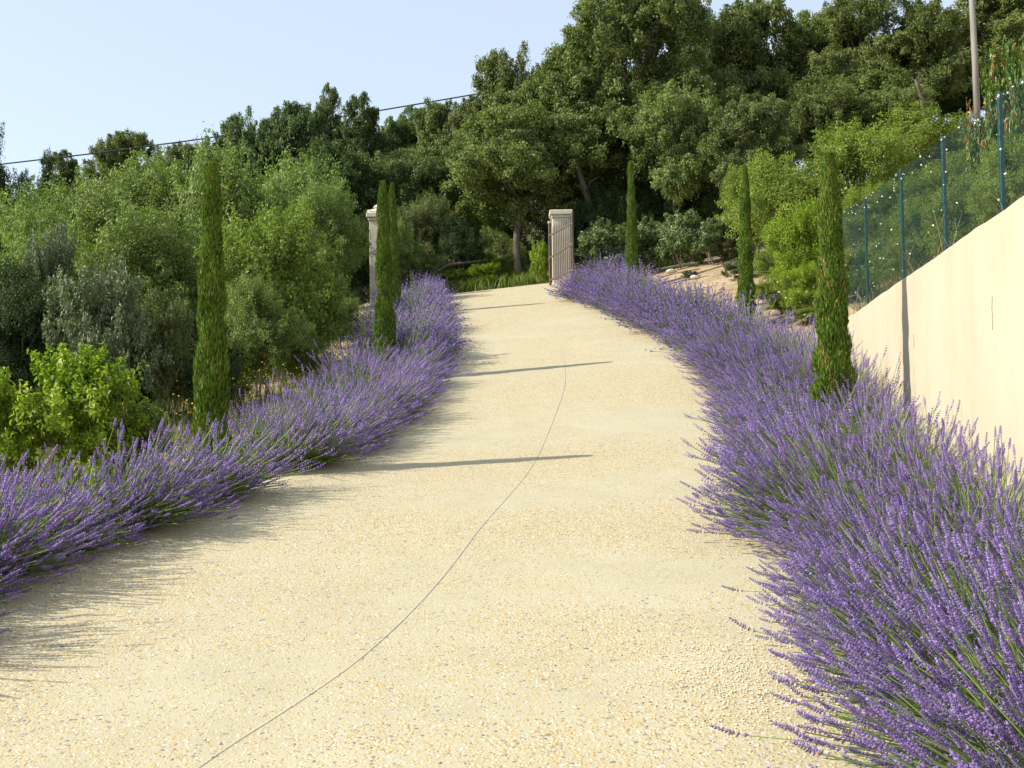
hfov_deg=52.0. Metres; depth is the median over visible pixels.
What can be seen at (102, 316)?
silver bush
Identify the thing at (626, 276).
lavender bush
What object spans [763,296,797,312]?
bank shrub
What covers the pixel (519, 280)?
verge grass
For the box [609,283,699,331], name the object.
lavender bush
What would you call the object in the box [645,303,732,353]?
lavender bush
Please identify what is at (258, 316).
wild shrub
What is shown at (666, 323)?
lavender bush
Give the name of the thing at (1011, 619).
lavender bush
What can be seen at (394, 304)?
lavender bush
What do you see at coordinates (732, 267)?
hedge bush
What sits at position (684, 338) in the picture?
lavender bush
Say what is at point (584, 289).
lavender bush
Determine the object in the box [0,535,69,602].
lavender bush
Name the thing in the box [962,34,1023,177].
photinia
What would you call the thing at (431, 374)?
lavender bush
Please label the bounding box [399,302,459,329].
lavender bush
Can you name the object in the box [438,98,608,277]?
holm oak
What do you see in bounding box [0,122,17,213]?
conifer
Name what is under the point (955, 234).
dry stalk
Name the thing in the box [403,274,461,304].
lavender bush
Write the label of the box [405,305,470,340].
lavender bush
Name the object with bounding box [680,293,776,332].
lavender bush
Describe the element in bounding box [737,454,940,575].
lavender bush
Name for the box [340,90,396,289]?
holm oak
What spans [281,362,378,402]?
lavender bush
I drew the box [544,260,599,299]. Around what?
lavender bush
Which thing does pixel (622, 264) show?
lavender bush
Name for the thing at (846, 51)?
holm oak
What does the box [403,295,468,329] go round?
lavender bush
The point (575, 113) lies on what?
holm oak
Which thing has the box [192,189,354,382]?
wild shrub
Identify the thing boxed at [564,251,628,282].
lavender bush
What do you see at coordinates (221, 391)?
yellow flowers
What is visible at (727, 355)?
lavender bush
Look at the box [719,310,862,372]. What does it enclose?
lavender bush
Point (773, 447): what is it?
lavender bush
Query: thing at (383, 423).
lavender bush
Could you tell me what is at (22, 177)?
conifer
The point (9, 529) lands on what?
lavender bush
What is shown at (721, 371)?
lavender bush
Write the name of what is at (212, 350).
italian cypress
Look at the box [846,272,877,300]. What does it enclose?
bank shrub
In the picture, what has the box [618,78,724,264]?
holm oak
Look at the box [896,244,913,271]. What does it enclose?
dry stalk
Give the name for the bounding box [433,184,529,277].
undergrowth bush
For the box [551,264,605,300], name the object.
lavender bush
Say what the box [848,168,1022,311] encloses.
dry grass
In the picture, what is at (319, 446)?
lavender bush
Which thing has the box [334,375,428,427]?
lavender bush
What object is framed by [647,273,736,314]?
lavender bush
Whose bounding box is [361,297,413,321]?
lavender bush
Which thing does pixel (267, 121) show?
holm oak
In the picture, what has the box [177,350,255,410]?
wild shrub
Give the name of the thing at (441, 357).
lavender bush
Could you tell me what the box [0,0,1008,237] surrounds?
sky
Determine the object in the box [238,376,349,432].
lavender bush
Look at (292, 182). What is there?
wild shrub
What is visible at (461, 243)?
undergrowth bush
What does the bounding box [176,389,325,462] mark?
lavender bush
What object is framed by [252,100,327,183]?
holm oak
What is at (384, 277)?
italian cypress
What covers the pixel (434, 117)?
holm oak
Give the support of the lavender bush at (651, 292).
on the ground at (710, 271)
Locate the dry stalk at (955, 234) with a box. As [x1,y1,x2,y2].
[938,210,962,247]
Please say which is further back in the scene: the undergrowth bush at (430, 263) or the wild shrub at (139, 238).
the undergrowth bush at (430, 263)
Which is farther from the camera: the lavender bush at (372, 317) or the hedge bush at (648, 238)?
the hedge bush at (648, 238)
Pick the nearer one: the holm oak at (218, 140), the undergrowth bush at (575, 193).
the undergrowth bush at (575, 193)
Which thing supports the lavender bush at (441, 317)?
on the ground at (710, 271)
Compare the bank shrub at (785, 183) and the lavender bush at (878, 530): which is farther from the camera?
the bank shrub at (785, 183)
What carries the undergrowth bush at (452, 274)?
on the ground at (710, 271)
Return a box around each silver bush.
[23,216,79,406]
[41,252,174,428]
[129,285,195,428]
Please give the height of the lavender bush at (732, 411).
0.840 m
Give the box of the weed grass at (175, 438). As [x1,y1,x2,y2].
[0,300,374,500]
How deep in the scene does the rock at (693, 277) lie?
26.24 m
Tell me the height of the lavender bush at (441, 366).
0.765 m
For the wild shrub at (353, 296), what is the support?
on the ground at (710, 271)
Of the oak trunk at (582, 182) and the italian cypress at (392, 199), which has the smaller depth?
the italian cypress at (392, 199)
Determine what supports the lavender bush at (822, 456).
on the ground at (710, 271)
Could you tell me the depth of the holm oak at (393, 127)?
41.74 m
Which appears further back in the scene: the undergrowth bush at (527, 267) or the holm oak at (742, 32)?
the holm oak at (742, 32)
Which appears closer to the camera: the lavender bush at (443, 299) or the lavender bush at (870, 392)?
the lavender bush at (870, 392)
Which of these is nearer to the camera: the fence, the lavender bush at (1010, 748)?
the lavender bush at (1010, 748)
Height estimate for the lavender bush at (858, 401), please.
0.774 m
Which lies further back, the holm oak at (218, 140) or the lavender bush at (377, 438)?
the holm oak at (218, 140)
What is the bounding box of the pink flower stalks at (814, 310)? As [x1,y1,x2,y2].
[774,271,884,337]
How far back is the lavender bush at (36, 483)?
7.46 m
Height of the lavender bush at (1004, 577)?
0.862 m
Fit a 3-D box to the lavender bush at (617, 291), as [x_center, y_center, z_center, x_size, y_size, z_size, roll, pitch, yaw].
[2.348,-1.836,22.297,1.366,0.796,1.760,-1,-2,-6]
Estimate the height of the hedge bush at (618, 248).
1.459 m
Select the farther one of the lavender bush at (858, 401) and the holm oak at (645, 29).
the holm oak at (645, 29)
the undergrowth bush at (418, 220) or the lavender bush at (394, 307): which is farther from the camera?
the undergrowth bush at (418, 220)
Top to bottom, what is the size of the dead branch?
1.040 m
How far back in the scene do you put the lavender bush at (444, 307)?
21.73 m
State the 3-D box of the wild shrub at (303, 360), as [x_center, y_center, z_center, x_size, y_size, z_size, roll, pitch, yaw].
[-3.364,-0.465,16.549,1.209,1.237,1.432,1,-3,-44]
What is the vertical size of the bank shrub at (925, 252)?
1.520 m
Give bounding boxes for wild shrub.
[0,167,108,294]
[0,196,94,394]
[0,252,68,403]
[40,337,156,426]
[52,143,201,312]
[69,196,230,333]
[130,290,243,417]
[133,121,291,299]
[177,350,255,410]
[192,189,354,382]
[224,269,317,402]
[236,138,368,280]
[261,315,335,388]
[280,176,375,288]
[298,267,351,362]
[334,284,362,341]
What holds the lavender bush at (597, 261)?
on the ground at (710, 271)
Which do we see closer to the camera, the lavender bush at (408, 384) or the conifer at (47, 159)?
the lavender bush at (408, 384)
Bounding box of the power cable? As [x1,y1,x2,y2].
[1,20,810,164]
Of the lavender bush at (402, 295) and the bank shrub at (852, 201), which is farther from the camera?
the lavender bush at (402, 295)
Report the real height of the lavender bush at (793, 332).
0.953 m
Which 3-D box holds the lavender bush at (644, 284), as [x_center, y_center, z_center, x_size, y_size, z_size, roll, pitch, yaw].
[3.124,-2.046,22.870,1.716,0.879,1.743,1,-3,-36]
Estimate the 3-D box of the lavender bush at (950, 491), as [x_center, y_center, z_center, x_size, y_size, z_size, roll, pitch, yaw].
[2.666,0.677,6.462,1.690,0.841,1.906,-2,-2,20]
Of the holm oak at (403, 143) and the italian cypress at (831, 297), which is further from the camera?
the holm oak at (403, 143)
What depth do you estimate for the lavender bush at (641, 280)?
23.40 m
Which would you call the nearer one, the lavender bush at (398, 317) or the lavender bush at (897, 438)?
the lavender bush at (897, 438)
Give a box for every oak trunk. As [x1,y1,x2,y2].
[559,125,596,229]
[904,72,935,116]
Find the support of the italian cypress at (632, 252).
on the ground at (710, 271)
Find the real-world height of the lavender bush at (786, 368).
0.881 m
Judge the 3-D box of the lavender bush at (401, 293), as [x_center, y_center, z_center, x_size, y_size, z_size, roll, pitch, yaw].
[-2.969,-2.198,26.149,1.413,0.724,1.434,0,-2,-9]
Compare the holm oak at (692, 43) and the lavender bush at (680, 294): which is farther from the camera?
the holm oak at (692, 43)
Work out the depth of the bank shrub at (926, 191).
19.72 m
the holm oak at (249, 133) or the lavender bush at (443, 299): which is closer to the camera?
the lavender bush at (443, 299)
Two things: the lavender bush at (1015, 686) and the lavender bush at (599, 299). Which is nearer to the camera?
the lavender bush at (1015, 686)
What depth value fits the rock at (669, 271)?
28.12 m
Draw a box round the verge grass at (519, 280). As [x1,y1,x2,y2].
[350,257,676,303]
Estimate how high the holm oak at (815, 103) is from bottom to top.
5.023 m
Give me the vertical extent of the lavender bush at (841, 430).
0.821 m
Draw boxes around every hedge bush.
[529,240,548,283]
[571,216,638,270]
[599,234,647,264]
[624,215,674,272]
[654,208,706,269]
[681,270,697,277]
[688,215,739,264]
[720,257,756,278]
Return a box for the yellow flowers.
[32,362,313,460]
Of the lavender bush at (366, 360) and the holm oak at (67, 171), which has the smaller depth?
the lavender bush at (366, 360)
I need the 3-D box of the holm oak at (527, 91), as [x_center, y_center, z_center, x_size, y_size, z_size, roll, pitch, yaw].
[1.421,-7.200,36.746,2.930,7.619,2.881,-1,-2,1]
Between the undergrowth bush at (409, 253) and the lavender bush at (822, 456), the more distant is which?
the undergrowth bush at (409, 253)
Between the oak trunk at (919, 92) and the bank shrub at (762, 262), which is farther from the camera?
the oak trunk at (919, 92)
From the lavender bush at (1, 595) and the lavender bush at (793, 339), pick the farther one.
the lavender bush at (793, 339)
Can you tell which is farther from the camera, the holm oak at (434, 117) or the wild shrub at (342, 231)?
the holm oak at (434, 117)
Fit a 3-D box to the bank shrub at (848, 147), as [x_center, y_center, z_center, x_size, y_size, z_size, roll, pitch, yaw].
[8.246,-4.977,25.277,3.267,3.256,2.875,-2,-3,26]
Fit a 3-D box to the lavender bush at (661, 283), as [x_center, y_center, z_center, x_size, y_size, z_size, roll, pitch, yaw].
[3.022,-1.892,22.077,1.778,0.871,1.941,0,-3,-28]
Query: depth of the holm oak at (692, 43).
42.10 m
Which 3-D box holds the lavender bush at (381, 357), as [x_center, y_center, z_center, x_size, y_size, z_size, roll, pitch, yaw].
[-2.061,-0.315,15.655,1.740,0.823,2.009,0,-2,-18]
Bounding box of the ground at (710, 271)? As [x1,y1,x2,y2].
[0,135,996,556]
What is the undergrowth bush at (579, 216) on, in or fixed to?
on the ground at (710, 271)
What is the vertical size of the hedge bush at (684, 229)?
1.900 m
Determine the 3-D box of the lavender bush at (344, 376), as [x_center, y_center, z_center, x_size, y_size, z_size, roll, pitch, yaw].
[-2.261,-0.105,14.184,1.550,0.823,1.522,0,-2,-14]
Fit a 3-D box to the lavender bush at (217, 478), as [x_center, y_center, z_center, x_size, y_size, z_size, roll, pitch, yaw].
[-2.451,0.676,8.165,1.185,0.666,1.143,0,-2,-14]
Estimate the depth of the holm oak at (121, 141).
51.60 m
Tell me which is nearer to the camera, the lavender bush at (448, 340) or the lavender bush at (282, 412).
the lavender bush at (282, 412)
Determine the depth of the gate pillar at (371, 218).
28.79 m
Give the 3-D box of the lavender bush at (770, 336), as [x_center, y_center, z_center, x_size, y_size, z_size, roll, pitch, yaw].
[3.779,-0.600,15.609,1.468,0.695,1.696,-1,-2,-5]
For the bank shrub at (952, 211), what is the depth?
13.10 m
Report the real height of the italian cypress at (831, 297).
3.251 m
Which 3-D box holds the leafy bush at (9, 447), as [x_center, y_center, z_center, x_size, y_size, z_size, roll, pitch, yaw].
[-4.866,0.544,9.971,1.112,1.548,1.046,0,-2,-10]
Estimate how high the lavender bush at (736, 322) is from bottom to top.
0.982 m
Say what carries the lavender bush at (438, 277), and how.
on the ground at (710, 271)
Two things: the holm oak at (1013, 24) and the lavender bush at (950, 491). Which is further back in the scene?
the holm oak at (1013, 24)
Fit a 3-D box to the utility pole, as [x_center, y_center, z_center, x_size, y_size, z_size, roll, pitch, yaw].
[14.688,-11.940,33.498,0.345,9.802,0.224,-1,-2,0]
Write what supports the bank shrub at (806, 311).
on the ground at (710, 271)
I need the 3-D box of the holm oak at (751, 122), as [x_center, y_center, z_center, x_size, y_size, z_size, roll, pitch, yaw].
[7.039,-6.116,30.842,3.024,4.849,2.974,-1,-2,0]
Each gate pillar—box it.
[366,205,391,304]
[549,209,572,283]
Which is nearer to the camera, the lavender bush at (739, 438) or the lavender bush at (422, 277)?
the lavender bush at (739, 438)
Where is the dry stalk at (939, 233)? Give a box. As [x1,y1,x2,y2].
[934,209,945,252]
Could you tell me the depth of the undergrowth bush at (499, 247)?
33.80 m
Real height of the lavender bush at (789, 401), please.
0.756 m
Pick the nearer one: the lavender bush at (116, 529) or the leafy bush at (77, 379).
the lavender bush at (116, 529)
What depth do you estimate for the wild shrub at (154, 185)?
23.13 m
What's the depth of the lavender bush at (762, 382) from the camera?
11.47 m
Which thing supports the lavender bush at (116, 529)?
on the ground at (710, 271)
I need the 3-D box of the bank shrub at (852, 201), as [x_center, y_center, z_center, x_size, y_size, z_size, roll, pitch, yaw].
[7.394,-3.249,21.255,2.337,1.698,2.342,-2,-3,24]
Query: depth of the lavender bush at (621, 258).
28.23 m
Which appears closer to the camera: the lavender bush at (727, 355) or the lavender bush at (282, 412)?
the lavender bush at (282, 412)
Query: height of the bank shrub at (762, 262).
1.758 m
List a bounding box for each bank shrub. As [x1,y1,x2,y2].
[713,160,779,252]
[716,143,841,247]
[753,220,807,292]
[754,280,783,302]
[760,193,852,296]
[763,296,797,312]
[765,260,816,314]
[765,318,795,323]
[784,307,815,323]
[793,107,921,225]
[840,235,898,302]
[841,176,915,250]
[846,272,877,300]
[859,96,984,178]
[864,196,952,286]
[886,148,980,220]
[911,166,1017,255]
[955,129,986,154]
[960,132,1023,229]
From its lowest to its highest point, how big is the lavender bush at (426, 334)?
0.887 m
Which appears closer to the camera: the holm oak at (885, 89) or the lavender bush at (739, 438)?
the lavender bush at (739, 438)
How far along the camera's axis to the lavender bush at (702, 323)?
17.41 m
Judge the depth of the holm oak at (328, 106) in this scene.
44.29 m
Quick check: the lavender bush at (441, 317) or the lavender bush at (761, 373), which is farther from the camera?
the lavender bush at (441, 317)
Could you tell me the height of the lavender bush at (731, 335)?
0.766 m
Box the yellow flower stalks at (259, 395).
[14,364,319,495]
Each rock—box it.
[666,269,676,273]
[690,275,698,279]
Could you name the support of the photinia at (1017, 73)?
on the ground at (710, 271)
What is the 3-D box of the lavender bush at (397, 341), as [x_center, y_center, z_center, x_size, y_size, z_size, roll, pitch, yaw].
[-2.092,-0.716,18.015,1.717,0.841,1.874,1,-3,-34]
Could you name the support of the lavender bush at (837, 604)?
on the ground at (710, 271)
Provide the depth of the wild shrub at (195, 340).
14.93 m
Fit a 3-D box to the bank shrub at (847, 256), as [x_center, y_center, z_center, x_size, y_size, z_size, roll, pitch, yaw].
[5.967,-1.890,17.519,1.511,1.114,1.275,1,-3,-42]
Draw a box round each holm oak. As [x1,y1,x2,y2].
[49,149,94,208]
[81,128,160,205]
[149,140,198,227]
[182,131,224,189]
[201,105,279,211]
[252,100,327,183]
[261,117,273,140]
[268,134,373,222]
[314,83,341,141]
[318,114,352,153]
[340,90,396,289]
[347,147,475,282]
[372,104,426,207]
[377,115,398,195]
[395,110,429,148]
[403,97,468,262]
[436,89,494,256]
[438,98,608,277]
[454,40,539,236]
[518,68,581,195]
[527,61,561,235]
[535,59,649,199]
[542,0,746,198]
[558,22,613,71]
[617,49,698,178]
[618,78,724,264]
[624,152,723,249]
[675,12,758,134]
[683,0,813,148]
[696,91,807,247]
[753,9,827,172]
[766,73,872,175]
[780,0,930,186]
[832,65,936,171]
[858,0,979,120]
[904,52,990,122]
[935,0,1023,105]
[987,0,1023,71]
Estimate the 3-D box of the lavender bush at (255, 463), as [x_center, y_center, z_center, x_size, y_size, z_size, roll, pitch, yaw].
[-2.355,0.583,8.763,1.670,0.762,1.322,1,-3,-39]
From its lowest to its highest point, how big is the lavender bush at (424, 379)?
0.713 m
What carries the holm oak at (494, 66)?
on the ground at (710, 271)
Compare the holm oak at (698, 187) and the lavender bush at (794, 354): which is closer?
the lavender bush at (794, 354)
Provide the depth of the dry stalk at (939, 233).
10.67 m
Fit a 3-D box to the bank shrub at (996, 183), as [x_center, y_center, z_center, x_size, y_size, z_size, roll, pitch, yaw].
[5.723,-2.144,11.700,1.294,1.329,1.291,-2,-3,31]
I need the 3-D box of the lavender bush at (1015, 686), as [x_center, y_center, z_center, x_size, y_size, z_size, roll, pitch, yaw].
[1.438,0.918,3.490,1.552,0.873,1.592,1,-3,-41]
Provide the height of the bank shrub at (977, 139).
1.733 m
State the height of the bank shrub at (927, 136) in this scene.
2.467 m
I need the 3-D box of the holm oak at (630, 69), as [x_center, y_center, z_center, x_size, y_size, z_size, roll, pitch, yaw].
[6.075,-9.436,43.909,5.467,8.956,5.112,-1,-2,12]
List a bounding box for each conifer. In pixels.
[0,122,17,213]
[8,166,35,238]
[33,148,58,215]
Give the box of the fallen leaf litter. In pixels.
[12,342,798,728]
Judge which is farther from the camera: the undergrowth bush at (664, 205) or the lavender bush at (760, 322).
the undergrowth bush at (664, 205)
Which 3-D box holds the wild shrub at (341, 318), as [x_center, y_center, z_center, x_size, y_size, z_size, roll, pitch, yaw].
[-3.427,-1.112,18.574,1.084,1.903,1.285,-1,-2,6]
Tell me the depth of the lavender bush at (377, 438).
10.88 m
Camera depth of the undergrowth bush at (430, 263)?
33.45 m
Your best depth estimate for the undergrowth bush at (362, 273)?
32.72 m
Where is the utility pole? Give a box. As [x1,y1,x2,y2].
[969,0,980,128]
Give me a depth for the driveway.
5.58 m
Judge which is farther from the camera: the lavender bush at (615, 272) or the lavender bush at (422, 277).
the lavender bush at (422, 277)
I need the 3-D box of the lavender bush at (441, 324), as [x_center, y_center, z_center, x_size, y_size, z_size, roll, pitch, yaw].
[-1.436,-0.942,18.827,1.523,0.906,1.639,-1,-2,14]
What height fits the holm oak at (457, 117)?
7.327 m
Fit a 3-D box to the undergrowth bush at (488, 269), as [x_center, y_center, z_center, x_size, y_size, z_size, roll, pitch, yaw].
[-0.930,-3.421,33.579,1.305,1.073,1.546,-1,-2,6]
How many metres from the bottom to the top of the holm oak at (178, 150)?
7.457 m
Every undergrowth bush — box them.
[0,188,42,228]
[332,293,360,349]
[344,215,369,296]
[395,186,451,283]
[395,217,425,287]
[411,251,454,281]
[429,212,493,279]
[431,266,468,288]
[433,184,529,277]
[466,259,501,284]
[468,203,541,263]
[472,228,530,275]
[497,264,527,279]
[521,258,547,279]
[527,192,602,266]
[557,168,627,232]
[582,179,664,256]
[634,183,701,262]
[679,185,731,257]
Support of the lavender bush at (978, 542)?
on the ground at (710, 271)
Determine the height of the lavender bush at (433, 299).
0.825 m
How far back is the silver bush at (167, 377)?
13.73 m
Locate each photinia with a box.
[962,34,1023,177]
[1003,34,1023,152]
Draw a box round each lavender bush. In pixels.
[0,444,129,582]
[0,449,83,543]
[0,450,158,557]
[0,458,96,517]
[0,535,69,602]
[0,548,22,633]
[35,418,258,530]
[125,429,274,510]
[126,409,334,493]
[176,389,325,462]
[232,389,337,446]
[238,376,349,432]
[240,395,390,467]
[248,364,372,422]
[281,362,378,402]
[283,392,410,451]
[286,346,396,400]
[292,337,410,388]
[304,384,428,440]
[314,334,415,385]
[318,337,398,379]
[329,326,416,364]
[334,354,454,417]
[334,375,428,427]
[336,319,432,359]
[337,318,420,352]
[348,320,412,346]
[350,304,420,342]
[355,365,446,407]
[356,298,422,337]
[358,303,416,328]
[359,296,412,316]
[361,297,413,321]
[362,281,419,309]
[362,300,410,327]
[365,287,414,305]
[371,348,456,391]
[379,355,450,398]
[388,339,470,384]
[395,275,463,310]
[396,316,471,363]
[399,292,442,317]
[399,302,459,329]
[399,308,472,349]
[401,270,454,297]
[401,278,459,305]
[402,301,468,339]
[402,318,473,356]
[403,270,446,291]
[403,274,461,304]
[403,287,449,309]
[403,288,468,327]
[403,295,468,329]
[403,336,463,372]
[404,270,451,296]
[404,272,454,293]
[404,284,460,315]
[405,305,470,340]
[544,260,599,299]
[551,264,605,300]
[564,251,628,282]
[564,268,627,301]
[570,269,633,306]
[573,256,620,282]
[579,274,645,309]
[580,261,667,289]
[584,259,647,282]
[587,261,658,287]
[589,278,648,312]
[596,279,644,317]
[600,280,665,320]
[601,252,655,268]
[601,254,652,278]
[604,262,656,276]
[608,281,693,323]
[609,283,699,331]
[613,272,696,305]
[616,263,665,288]
[617,270,661,291]
[623,271,683,298]
[628,291,703,334]
[631,296,717,339]
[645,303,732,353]
[646,277,721,299]
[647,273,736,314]
[652,305,729,347]
[653,279,732,306]
[664,316,766,373]
[664,317,755,359]
[676,316,750,361]
[676,400,906,544]
[677,288,733,316]
[678,289,766,324]
[679,328,793,387]
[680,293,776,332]
[681,390,914,491]
[683,365,812,433]
[683,396,830,475]
[685,285,808,344]
[687,350,798,411]
[691,338,801,399]
[693,336,788,378]
[695,355,804,420]
[698,371,860,448]
[710,521,1023,767]
[713,387,861,453]
[715,425,890,511]
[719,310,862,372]
[722,467,984,620]
[726,308,807,349]
[729,504,1023,736]
[730,315,817,361]
[733,318,808,356]
[737,328,869,379]
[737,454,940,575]
[746,495,1008,671]
[757,330,876,395]
[766,601,1023,767]
[772,331,896,410]
[779,352,920,435]
[780,365,903,424]
[781,378,933,452]
[781,380,955,459]
[799,395,1020,503]
[803,425,1023,554]
[805,443,1023,581]
[807,391,975,478]
[820,424,1020,509]
[860,504,1023,677]
[865,478,1023,622]
[916,693,1019,767]
[953,576,1023,677]
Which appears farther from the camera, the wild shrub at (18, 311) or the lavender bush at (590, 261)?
the lavender bush at (590, 261)
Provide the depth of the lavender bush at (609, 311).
21.68 m
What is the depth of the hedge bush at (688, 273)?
26.55 m
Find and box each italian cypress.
[190,160,234,465]
[373,180,397,370]
[387,183,402,308]
[625,161,639,275]
[735,164,756,324]
[810,150,857,421]
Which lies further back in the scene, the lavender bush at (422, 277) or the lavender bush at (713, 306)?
the lavender bush at (422, 277)
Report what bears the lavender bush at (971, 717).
on the ground at (710, 271)
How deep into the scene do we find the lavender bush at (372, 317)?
20.02 m
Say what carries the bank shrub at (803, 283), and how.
on the ground at (710, 271)
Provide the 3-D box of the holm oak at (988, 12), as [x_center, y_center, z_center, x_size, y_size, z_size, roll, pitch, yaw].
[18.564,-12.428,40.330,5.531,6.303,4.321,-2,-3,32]
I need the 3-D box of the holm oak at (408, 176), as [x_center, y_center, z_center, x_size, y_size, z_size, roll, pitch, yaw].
[-3.903,-5.701,37.285,4.144,5.435,4.338,1,-3,-43]
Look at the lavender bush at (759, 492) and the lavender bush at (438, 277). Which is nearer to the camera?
the lavender bush at (759, 492)
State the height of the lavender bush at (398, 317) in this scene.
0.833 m
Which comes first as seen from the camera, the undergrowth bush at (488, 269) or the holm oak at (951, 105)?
the undergrowth bush at (488, 269)
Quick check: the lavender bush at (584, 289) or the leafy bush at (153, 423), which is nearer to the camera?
the leafy bush at (153, 423)
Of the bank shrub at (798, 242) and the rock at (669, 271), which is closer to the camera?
the bank shrub at (798, 242)
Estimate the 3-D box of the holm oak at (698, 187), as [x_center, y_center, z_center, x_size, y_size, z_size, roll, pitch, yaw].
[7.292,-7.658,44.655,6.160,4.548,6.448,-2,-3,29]
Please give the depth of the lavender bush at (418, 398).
12.69 m
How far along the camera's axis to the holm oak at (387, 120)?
44.33 m
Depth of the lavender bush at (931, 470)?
6.95 m
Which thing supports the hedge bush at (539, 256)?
on the ground at (710, 271)
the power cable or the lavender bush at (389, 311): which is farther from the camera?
the power cable
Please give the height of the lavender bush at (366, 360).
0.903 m
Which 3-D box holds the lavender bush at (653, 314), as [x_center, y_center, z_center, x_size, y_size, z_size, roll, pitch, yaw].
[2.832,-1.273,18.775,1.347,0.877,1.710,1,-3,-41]
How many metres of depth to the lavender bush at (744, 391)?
10.90 m
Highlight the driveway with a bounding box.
[0,246,931,767]
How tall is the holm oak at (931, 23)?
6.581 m
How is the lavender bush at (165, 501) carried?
on the ground at (710, 271)
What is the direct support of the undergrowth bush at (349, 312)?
on the ground at (710, 271)
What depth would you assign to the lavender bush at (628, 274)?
26.96 m
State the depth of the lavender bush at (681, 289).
21.25 m
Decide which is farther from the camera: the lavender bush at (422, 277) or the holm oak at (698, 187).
the holm oak at (698, 187)
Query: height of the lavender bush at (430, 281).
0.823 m
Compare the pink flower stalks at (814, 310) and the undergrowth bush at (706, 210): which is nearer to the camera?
the pink flower stalks at (814, 310)
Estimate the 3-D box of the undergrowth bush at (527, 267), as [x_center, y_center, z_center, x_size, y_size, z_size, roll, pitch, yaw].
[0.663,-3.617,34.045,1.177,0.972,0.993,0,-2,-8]
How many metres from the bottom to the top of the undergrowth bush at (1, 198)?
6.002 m
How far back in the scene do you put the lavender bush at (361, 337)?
16.89 m
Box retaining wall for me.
[847,196,1023,523]
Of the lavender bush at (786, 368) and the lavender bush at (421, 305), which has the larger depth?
the lavender bush at (421, 305)
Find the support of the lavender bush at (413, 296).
on the ground at (710, 271)
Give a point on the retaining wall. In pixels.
(948, 323)
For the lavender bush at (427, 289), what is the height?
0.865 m
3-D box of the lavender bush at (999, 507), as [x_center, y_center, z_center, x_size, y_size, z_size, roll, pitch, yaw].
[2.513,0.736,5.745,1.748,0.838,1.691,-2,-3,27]
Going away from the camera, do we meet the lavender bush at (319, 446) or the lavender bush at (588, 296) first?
the lavender bush at (319, 446)
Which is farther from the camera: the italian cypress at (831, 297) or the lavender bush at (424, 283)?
the lavender bush at (424, 283)
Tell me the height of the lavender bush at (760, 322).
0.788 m
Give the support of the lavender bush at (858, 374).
on the ground at (710, 271)
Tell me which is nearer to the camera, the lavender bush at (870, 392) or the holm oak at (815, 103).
the lavender bush at (870, 392)
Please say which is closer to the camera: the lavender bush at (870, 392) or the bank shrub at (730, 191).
the lavender bush at (870, 392)
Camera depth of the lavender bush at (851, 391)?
11.25 m
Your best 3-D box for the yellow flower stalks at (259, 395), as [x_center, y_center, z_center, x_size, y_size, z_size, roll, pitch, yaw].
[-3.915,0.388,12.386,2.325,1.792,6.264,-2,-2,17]
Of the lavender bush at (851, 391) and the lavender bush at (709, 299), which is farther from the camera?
the lavender bush at (709, 299)
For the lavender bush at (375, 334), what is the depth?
18.52 m
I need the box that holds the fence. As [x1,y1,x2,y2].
[841,75,1023,309]
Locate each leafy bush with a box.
[0,340,149,487]
[0,366,61,502]
[111,400,173,463]
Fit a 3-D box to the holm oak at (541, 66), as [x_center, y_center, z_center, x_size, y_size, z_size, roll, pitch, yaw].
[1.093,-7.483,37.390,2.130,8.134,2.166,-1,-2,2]
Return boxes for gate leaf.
[548,212,573,285]
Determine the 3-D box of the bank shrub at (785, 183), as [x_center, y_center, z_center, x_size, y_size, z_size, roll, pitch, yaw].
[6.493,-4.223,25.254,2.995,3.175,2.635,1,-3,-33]
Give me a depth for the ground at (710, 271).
20.43 m
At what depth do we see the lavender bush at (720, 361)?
13.42 m
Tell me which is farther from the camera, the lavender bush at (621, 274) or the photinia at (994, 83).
the lavender bush at (621, 274)
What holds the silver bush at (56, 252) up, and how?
on the ground at (710, 271)
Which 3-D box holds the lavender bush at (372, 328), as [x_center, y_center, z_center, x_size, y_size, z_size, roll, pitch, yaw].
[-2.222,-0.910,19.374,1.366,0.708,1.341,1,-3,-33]
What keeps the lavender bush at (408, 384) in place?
on the ground at (710, 271)
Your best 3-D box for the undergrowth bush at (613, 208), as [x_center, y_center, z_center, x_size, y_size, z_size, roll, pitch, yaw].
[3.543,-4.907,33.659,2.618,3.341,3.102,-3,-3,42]
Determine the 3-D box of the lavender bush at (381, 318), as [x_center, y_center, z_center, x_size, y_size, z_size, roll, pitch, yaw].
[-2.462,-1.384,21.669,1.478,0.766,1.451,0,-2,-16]
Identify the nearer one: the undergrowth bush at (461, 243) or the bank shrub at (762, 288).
the bank shrub at (762, 288)
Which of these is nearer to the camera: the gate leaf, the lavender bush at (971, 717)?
the lavender bush at (971, 717)
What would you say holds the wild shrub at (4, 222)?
on the ground at (710, 271)
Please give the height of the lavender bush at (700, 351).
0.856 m
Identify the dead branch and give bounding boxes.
[415,253,485,275]
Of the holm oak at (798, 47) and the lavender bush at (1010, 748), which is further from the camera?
the holm oak at (798, 47)
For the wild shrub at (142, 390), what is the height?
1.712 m
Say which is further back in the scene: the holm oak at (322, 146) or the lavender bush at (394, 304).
the holm oak at (322, 146)
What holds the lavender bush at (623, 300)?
on the ground at (710, 271)
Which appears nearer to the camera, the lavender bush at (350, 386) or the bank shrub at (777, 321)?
the lavender bush at (350, 386)
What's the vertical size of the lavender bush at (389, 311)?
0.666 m
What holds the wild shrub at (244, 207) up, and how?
on the ground at (710, 271)

